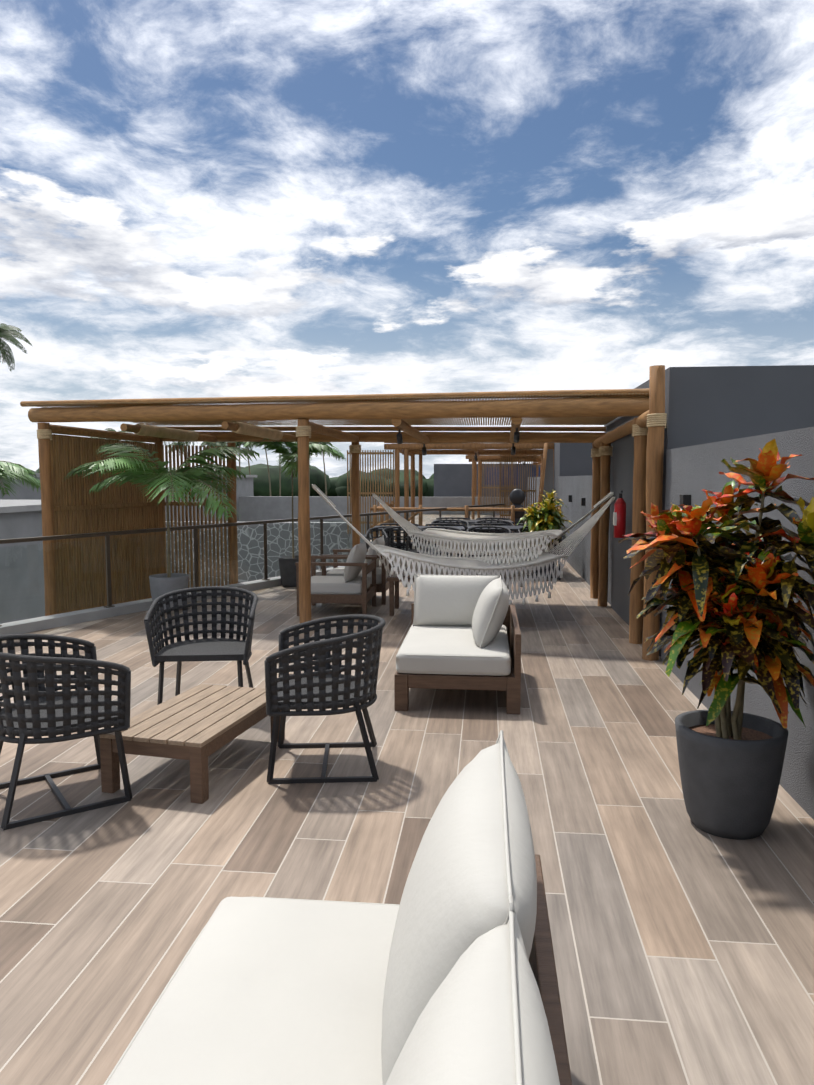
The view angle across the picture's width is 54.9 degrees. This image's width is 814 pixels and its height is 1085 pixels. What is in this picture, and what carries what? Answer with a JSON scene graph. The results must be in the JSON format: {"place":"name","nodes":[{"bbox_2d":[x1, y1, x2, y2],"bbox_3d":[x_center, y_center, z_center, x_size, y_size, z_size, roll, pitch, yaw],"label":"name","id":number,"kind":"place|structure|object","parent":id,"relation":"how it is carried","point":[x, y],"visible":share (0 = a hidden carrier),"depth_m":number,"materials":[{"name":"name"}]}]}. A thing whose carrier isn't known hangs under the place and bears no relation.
{"place":"outdoors","nodes":[
{"label":"outdoors","id":0,"kind":"place"},
{"bbox_2d":[103,428,131,440],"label":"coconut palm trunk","id":1,"kind":"object","parent":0,"point":[108,429],"visible":0.17,"depth_m":203.79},
{"bbox_2d":[0,473,525,623],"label":"building wall","id":2,"kind":"structure","parent":0,"point":[20,514],"depth_m":22.40,"materials":[{"name":"concrete"}]},
{"bbox_2d":[0,514,813,1084],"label":"terrace floor","id":3,"kind":"structure","parent":0,"point":[682,948],"depth_m":3.28,"materials":[{"name":"brown tile"}]},
{"bbox_2d":[0,461,40,497],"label":"palm tree","id":4,"kind":"object","parent":3,"relation":"on","point":[22,475],"visible":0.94,"depth_m":10.21,"materials":[{"name":"green plant"}]},
{"bbox_2d":[0,634,131,829],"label":"armchair","id":5,"kind":"object","parent":3,"relation":"on","point":[46,707],"visible":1,"depth_m":3.63,"materials":[{"name":"black wicker"}]},
{"bbox_2d":[149,573,188,610],"bbox_3d":[-2.848,0.595,9.396,0.460,0.400,0.460,0,5,6],"label":"plant pot","id":6,"kind":"object","parent":3,"relation":"on","point":[161,584],"visible":0.67,"depth_m":9.22,"materials":[{"name":"ceramic"}]},
{"bbox_2d":[64,443,259,577],"bbox_3d":[-2.810,-0.371,9.285,2.116,1.643,2.202,-3,6,-34],"label":"palm tree","id":7,"kind":"object","parent":6,"relation":"in","point":[134,468],"visible":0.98,"depth_m":9.10,"materials":[{"name":"green plant"}]},
{"bbox_2d":[0,562,380,634],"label":"terrace kerb","id":8,"kind":"structure","parent":3,"relation":"on","point":[51,621],"depth_m":8.68,"materials":[{"name":"concrete"}]},
{"bbox_2d":[0,503,504,625],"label":"railing frame","id":9,"kind":"object","parent":8,"relation":"on","point":[195,528],"visible":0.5,"depth_m":10.06,"materials":[{"name":"black metal"}]},
{"bbox_2d":[0,511,492,620],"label":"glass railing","id":10,"kind":"object","parent":9,"relation":"attached to","point":[179,562],"visible":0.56,"depth_m":9.59,"materials":[{"name":"glass"}]},
{"bbox_2d":[100,684,284,803],"bbox_3d":[-1.128,1.064,4.297,0.560,0.300,0.980,1,5,15],"label":"coffee table","id":11,"kind":"object","parent":3,"relation":"on","point":[197,725],"visible":0.88,"depth_m":3.98,"materials":[{"name":"brown wood"}]},
{"bbox_2d":[144,586,257,704],"bbox_3d":[-1.352,0.731,5.320,0.690,0.795,0.621,0,5,-4],"label":"armchair","id":12,"kind":"object","parent":3,"relation":"on","point":[213,648],"visible":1,"depth_m":5.41,"materials":[{"name":"black wicker"}]},
{"bbox_2d":[278,556,298,586],"bbox_3d":[-1.649,0.420,11.397,0.440,0.420,0.440,0,5,6],"label":"plant pot","id":13,"kind":"object","parent":3,"relation":"on","point":[287,567],"visible":0.54,"depth_m":11.22,"materials":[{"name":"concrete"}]},
{"bbox_2d":[241,438,346,557],"bbox_3d":[-1.656,-0.634,11.380,1.391,1.804,1.487,3,5,30],"label":"potted palm","id":14,"kind":"object","parent":13,"relation":"on","point":[288,454],"visible":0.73,"depth_m":11.18,"materials":[{"name":"green plant"}]},
{"bbox_2d":[264,614,385,783],"bbox_3d":[-0.426,0.818,4.273,0.621,0.795,0.690,0,5,-3],"label":"chair frame","id":15,"kind":"object","parent":3,"relation":"on","point":[324,686],"visible":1,"depth_m":4.02,"materials":[{"name":"black wicker"}]},
{"bbox_2d":[295,541,376,615],"bbox_3d":[-0.814,0.404,9.223,0.820,0.807,0.810,0,5,6],"label":"armchair","id":16,"kind":"object","parent":3,"relation":"on","point":[350,586],"visible":0.83,"depth_m":8.90,"materials":[{"name":"white fabric"}]},
{"bbox_2d":[104,730,571,1084],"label":"sofa","id":17,"kind":"object","parent":3,"relation":"on","point":[444,972],"visible":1,"depth_m":1.57,"materials":[{"name":"white fabric"}]},
{"bbox_2d":[37,365,664,660],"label":"pergola posts","id":18,"kind":"object","parent":3,"relation":"on","point":[648,470],"visible":0.71,"depth_m":8.27,"materials":[{"name":"brown wood"}]},
{"bbox_2d":[50,434,229,613],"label":"slat screens","id":19,"kind":"object","parent":18,"relation":"attached to","point":[78,508],"visible":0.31,"depth_m":10.23,"materials":[{"name":"brown wood"}]},
{"bbox_2d":[20,388,648,447],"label":"pergola beams","id":20,"kind":"structure","parent":18,"relation":"on","point":[515,410],"depth_m":8.42,"materials":[{"name":"brown wood"}]},
{"bbox_2d":[26,393,648,425],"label":"pergola reed roof","id":21,"kind":"structure","parent":20,"relation":"on","point":[579,421],"depth_m":9.58,"materials":[{"name":"brown wood"}]},
{"bbox_2d":[396,427,519,455],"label":"pergola spotlights","id":22,"kind":"object","parent":20,"relation":"attached to","point":[424,451],"visible":1,"depth_m":8.12,"materials":[{"name":"black metal"}]},
{"bbox_2d":[36,413,666,456],"bbox_3d":[-0.962,-1.164,8.726,6.708,0.372,3.720,0,5,6],"label":"pergola rope","id":23,"kind":"object","parent":18,"relation":"attached to","point":[243,429],"visible":0.9,"depth_m":9.23,"materials":[{"name":"beige fabric"}]},
{"bbox_2d":[311,484,614,604],"bbox_3d":[0.683,-0.004,8.638,3.443,1.292,1.118,-1,5,-9],"label":"hammock","id":24,"kind":"object","parent":18,"relation":"hanging from","point":[402,560],"visible":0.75,"depth_m":8.34,"materials":[{"name":"fabric"}]},
{"bbox_2d":[372,492,613,564],"bbox_3d":[0.969,-0.174,9.609,3.029,0.916,1.022,2,5,19],"label":"hammock","id":25,"kind":"object","parent":18,"relation":"hanging from","point":[465,544],"visible":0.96,"depth_m":9.29,"materials":[{"name":"fabric"}]},
{"bbox_2d":[321,535,392,604],"bbox_3d":[-0.623,0.332,10.105,0.820,0.807,0.810,0,5,6],"label":"armchair","id":26,"kind":"object","parent":3,"relation":"on","point":[382,584],"visible":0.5,"depth_m":9.78,"materials":[{"name":"brown wood"}]},
{"bbox_2d":[365,526,410,570],"bbox_3d":[-0.276,0.156,12.324,0.690,0.795,0.621,0,5,6],"label":"chair","id":27,"kind":"object","parent":3,"relation":"on","point":[377,536],"visible":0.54,"depth_m":12.47,"materials":[{"name":"black wicker"}]},
{"bbox_2d":[380,523,418,566],"bbox_3d":[-0.134,0.041,13.713,0.690,0.795,0.621,0,5,6],"label":"chair","id":28,"kind":"object","parent":3,"relation":"on","point":[396,532],"visible":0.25,"depth_m":13.47,"materials":[{"name":"black wicker"}]},
{"bbox_2d":[387,571,416,615],"bbox_3d":[0.022,0.594,9.153,0.440,0.440,0.620,0,5,6],"label":"side table","id":29,"kind":"object","parent":3,"relation":"on","point":[391,579],"visible":0.4,"depth_m":8.91,"materials":[{"name":"brown wood"}]},
{"bbox_2d":[382,526,429,571],"bbox_3d":[-0.049,0.162,12.248,0.690,0.795,0.621,-1,5,-14],"label":"chair","id":30,"kind":"object","parent":3,"relation":"on","point":[399,530],"visible":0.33,"depth_m":12.44,"materials":[{"name":"black wicker"}]},
{"bbox_2d":[373,526,464,574],"bbox_3d":[0.193,0.124,12.980,1.500,0.750,0.850,0,5,2],"label":"dining table","id":31,"kind":"object","parent":3,"relation":"on","point":[462,528],"visible":0.27,"depth_m":12.73,"materials":[{"name":"brown wood"}]},
{"bbox_2d":[419,526,461,556],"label":"chair","id":32,"kind":"object","parent":3,"relation":"on","point":[439,527],"visible":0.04,"depth_m":12.36,"materials":[{"name":"black wicker"}]},
{"bbox_2d":[425,523,466,556],"bbox_3d":[0.658,0.048,13.633,0.690,0.795,0.621,1,5,11],"label":"chair","id":33,"kind":"object","parent":3,"relation":"on","point":[436,524],"visible":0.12,"depth_m":13.37,"materials":[{"name":"black wicker"}]},
{"bbox_2d":[431,519,468,555],"bbox_3d":[0.783,-0.009,14.320,0.690,0.795,0.621,0,5,6],"label":"chair","id":34,"kind":"object","parent":3,"relation":"on","point":[466,523],"visible":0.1,"depth_m":14.50,"materials":[{"name":"black wicker"}]},
{"bbox_2d":[347,442,553,542],"bbox_3d":[3.199,-1.327,20.231,8.920,2.458,4.225,0,5,6],"label":"pergola","id":35,"kind":"object","parent":3,"relation":"on","point":[407,450],"visible":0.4,"depth_m":18.71,"materials":[{"name":"brown wood"}]},
{"bbox_2d":[436,517,469,555],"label":"chair","id":36,"kind":"object","parent":3,"relation":"on","point":[453,518],"visible":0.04,"depth_m":15.42,"materials":[{"name":"black wicker"}]},
{"bbox_2d":[394,574,520,714],"bbox_3d":[0.395,0.682,5.804,0.840,0.814,1.220,0,5,6],"label":"lounge chair","id":37,"kind":"object","parent":3,"relation":"on","point":[463,629],"visible":1,"depth_m":5.41,"materials":[{"name":"white fabric"}]},
{"bbox_2d":[370,501,560,549],"bbox_3d":[3.327,-0.417,18.038,7.805,1.003,4.244,0,5,6],"label":"pole railing","id":38,"kind":"object","parent":3,"relation":"on","point":[466,509],"visible":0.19,"depth_m":16.21,"materials":[{"name":"brown wood"}]},
{"bbox_2d":[433,520,513,554],"bbox_3d":[1.252,-0.040,14.976,1.500,0.750,0.850,0,5,2],"label":"dining table","id":39,"kind":"object","parent":3,"relation":"on","point":[468,521],"visible":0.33,"depth_m":14.71,"materials":[{"name":"brown wood"}]},
{"bbox_2d":[434,464,539,496],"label":"building wall","id":40,"kind":"structure","parent":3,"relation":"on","point":[452,480],"depth_m":57.67,"materials":[{"name":"grey paint"}]},
{"bbox_2d":[469,523,507,532],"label":"chair","id":41,"kind":"object","parent":3,"relation":"on","point":[487,524],"visible":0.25,"depth_m":13.47,"materials":[{"name":"black wicker"}]},
{"bbox_2d":[467,526,510,556],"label":"chair","id":42,"kind":"object","parent":3,"relation":"on","point":[507,530],"visible":0.12,"depth_m":12.55,"materials":[{"name":"black wicker"}]},
{"bbox_2d":[476,517,510,555],"bbox_3d":[1.716,-0.116,15.629,0.690,0.795,0.621,1,5,11],"label":"chair","id":43,"kind":"object","parent":3,"relation":"on","point":[491,518],"visible":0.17,"depth_m":15.35,"materials":[{"name":"black wicker"}]},
{"bbox_2d":[475,520,514,555],"bbox_3d":[1.572,-0.002,14.240,0.690,0.795,0.621,0,5,-2],"label":"chair","id":44,"kind":"object","parent":3,"relation":"on","point":[503,521],"visible":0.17,"depth_m":14.43,"materials":[{"name":"black wicker"}]},
{"bbox_2d":[466,454,541,518],"bbox_3d":[7.552,-2.303,31.796,10.205,2.508,5.200,0,5,6],"label":"pergola","id":45,"kind":"object","parent":3,"relation":"on","point":[486,458],"visible":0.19,"depth_m":29.84,"materials":[{"name":"brown wood"}]},
{"bbox_2d":[466,526,562,556],"bbox_3d":[1.756,0.121,13.022,1.500,0.750,0.850,0,5,2],"label":"dining table","id":46,"kind":"object","parent":3,"relation":"on","point":[511,528],"visible":0.19,"depth_m":12.67,"materials":[{"name":"brown wood"}]},
{"bbox_2d":[509,489,524,532],"bbox_3d":[2.309,-0.457,16.448,0.331,1.340,0.300,0,5,6],"label":"ring sculpture","id":47,"kind":"object","parent":3,"relation":"on","point":[517,497],"visible":0.54,"depth_m":16.37,"materials":[{"name":"black metal"}]},
{"bbox_2d":[534,462,540,476],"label":"pergola","id":48,"kind":"object","parent":3,"relation":"on","point":[538,463],"visible":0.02,"depth_m":48.15,"materials":[{"name":"brown wood"}]},
{"bbox_2d":[518,527,565,579],"bbox_3d":[2.076,0.159,12.285,0.690,0.795,0.621,0,5,-2],"label":"planter","id":49,"kind":"object","parent":3,"relation":"on","point":[563,536],"visible":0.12,"depth_m":12.21,"materials":[{"name":"black metal"}]},
{"bbox_2d":[538,443,547,507],"bbox_3d":[2.835,-0.955,16.656,0.262,2.305,0.469,0,5,6],"label":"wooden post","id":50,"kind":"object","parent":3,"relation":"on","point":[541,487],"visible":0.52,"depth_m":16.42,"materials":[{"name":"brown wood"}]},
{"bbox_2d":[535,561,556,575],"bbox_3d":[2.202,0.340,12.490,0.400,0.400,0.400,0,5,6],"label":"plant pot","id":51,"kind":"object","parent":3,"relation":"on","point":[536,572],"depth_m":12.35,"materials":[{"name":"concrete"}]},
{"bbox_2d":[517,490,571,548],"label":"croton leaves","id":52,"kind":"object","parent":51,"relation":"on","point":[548,515],"visible":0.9,"depth_m":12.31,"materials":[{"name":"green plant"}]},
{"bbox_2d":[611,422,666,655],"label":"wall door panels","id":53,"kind":"object","parent":3,"relation":"on","point":[623,482],"visible":0.27,"depth_m":8.63,"materials":[{"name":"grey paint"}]},
{"bbox_2d":[613,491,625,537],"bbox_3d":[2.260,-0.302,8.344,0.140,0.500,0.144,-3,6,-33],"label":"fire extinguisher","id":54,"kind":"object","parent":53,"relation":"attached to","point":[619,518],"visible":0.98,"depth_m":8.30,"materials":[{"name":"red metal"}]},
{"bbox_2d":[527,427,813,819],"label":"stucco wall","id":55,"kind":"structure","parent":3,"relation":"on","point":[693,471],"depth_m":4.48,"materials":[{"name":"grey paint"}]},
{"bbox_2d":[568,494,690,509],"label":"wall lights","id":56,"kind":"object","parent":55,"relation":"attached to","point":[685,499],"depth_m":5.84,"materials":[{"name":"black metal"}]},
{"bbox_2d":[543,365,813,626],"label":"tall block wall","id":57,"kind":"structure","parent":3,"relation":"on","point":[708,404],"depth_m":6.62,"materials":[{"name":"grey paint"}]},
{"bbox_2d":[675,710,787,839],"bbox_3d":[1.447,1.047,3.528,0.470,0.460,0.470,0,5,6],"label":"plant pot","id":58,"kind":"object","parent":3,"relation":"on","point":[730,786],"visible":0.96,"depth_m":3.37,"materials":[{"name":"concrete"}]},
{"bbox_2d":[619,439,813,739],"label":"croton leaves","id":59,"kind":"object","parent":58,"relation":"on","point":[740,610],"visible":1,"depth_m":3.32,"materials":[{"name":"green plant"}]},
{"bbox_2d":[0,0,813,478],"label":"sky","id":60,"kind":"structure","parent":0,"point":[199,198],"materials":[{"name":"blue"}]},
{"label":"terrain","id":61,"kind":"structure","parent":0,"visible":0},
{"bbox_2d":[0,323,31,370],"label":"palm tree","id":62,"kind":"object","parent":61,"relation":"on","point":[6,332],"visible":1,"depth_m":102.18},
{"bbox_2d":[168,442,187,454],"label":"palm tree","id":63,"kind":"object","parent":61,"relation":"on","point":[175,443],"visible":0.25,"depth_m":250.48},
{"bbox_2d":[177,442,197,466],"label":"palm tree","id":64,"kind":"object","parent":61,"relation":"on","point":[186,446],"visible":0.15,"depth_m":229.86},
{"bbox_2d":[200,442,222,472],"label":"palm tree","id":65,"kind":"object","parent":61,"relation":"on","point":[213,444],"visible":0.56,"depth_m":222.22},
{"bbox_2d":[10,463,433,496],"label":"tree line","id":66,"kind":"object","parent":61,"relation":"on","point":[336,486],"visible":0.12,"depth_m":328.26,"materials":[{"name":"green plant"}]},
{"bbox_2d":[214,442,236,464],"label":"palm tree","id":67,"kind":"object","parent":61,"relation":"on","point":[224,443],"visible":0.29,"depth_m":231.48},
{"bbox_2d":[229,442,252,471],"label":"palm tree","id":68,"kind":"object","parent":61,"relation":"on","point":[237,444],"visible":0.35,"depth_m":213.69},
{"bbox_2d":[240,443,251,474],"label":"palm tree","id":69,"kind":"object","parent":61,"relation":"on","point":[248,461],"visible":0.02,"depth_m":230.75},
{"bbox_2d":[258,444,270,495],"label":"palm trunk","id":70,"kind":"object","parent":61,"relation":"on","point":[268,472],"visible":0.04,"depth_m":251.73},
{"bbox_2d":[279,445,286,495],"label":"palm tree","id":71,"kind":"object","parent":61,"relation":"on","point":[280,476],"depth_m":247.98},
{"bbox_2d":[309,443,319,495],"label":"palm tree","id":72,"kind":"object","parent":61,"relation":"on","point":[309,468],"visible":0.04,"depth_m":239.40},
{"bbox_2d":[315,442,332,495],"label":"palm tree","id":73,"kind":"object","parent":61,"relation":"on","point":[329,443],"visible":0.35,"depth_m":251.55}
]}

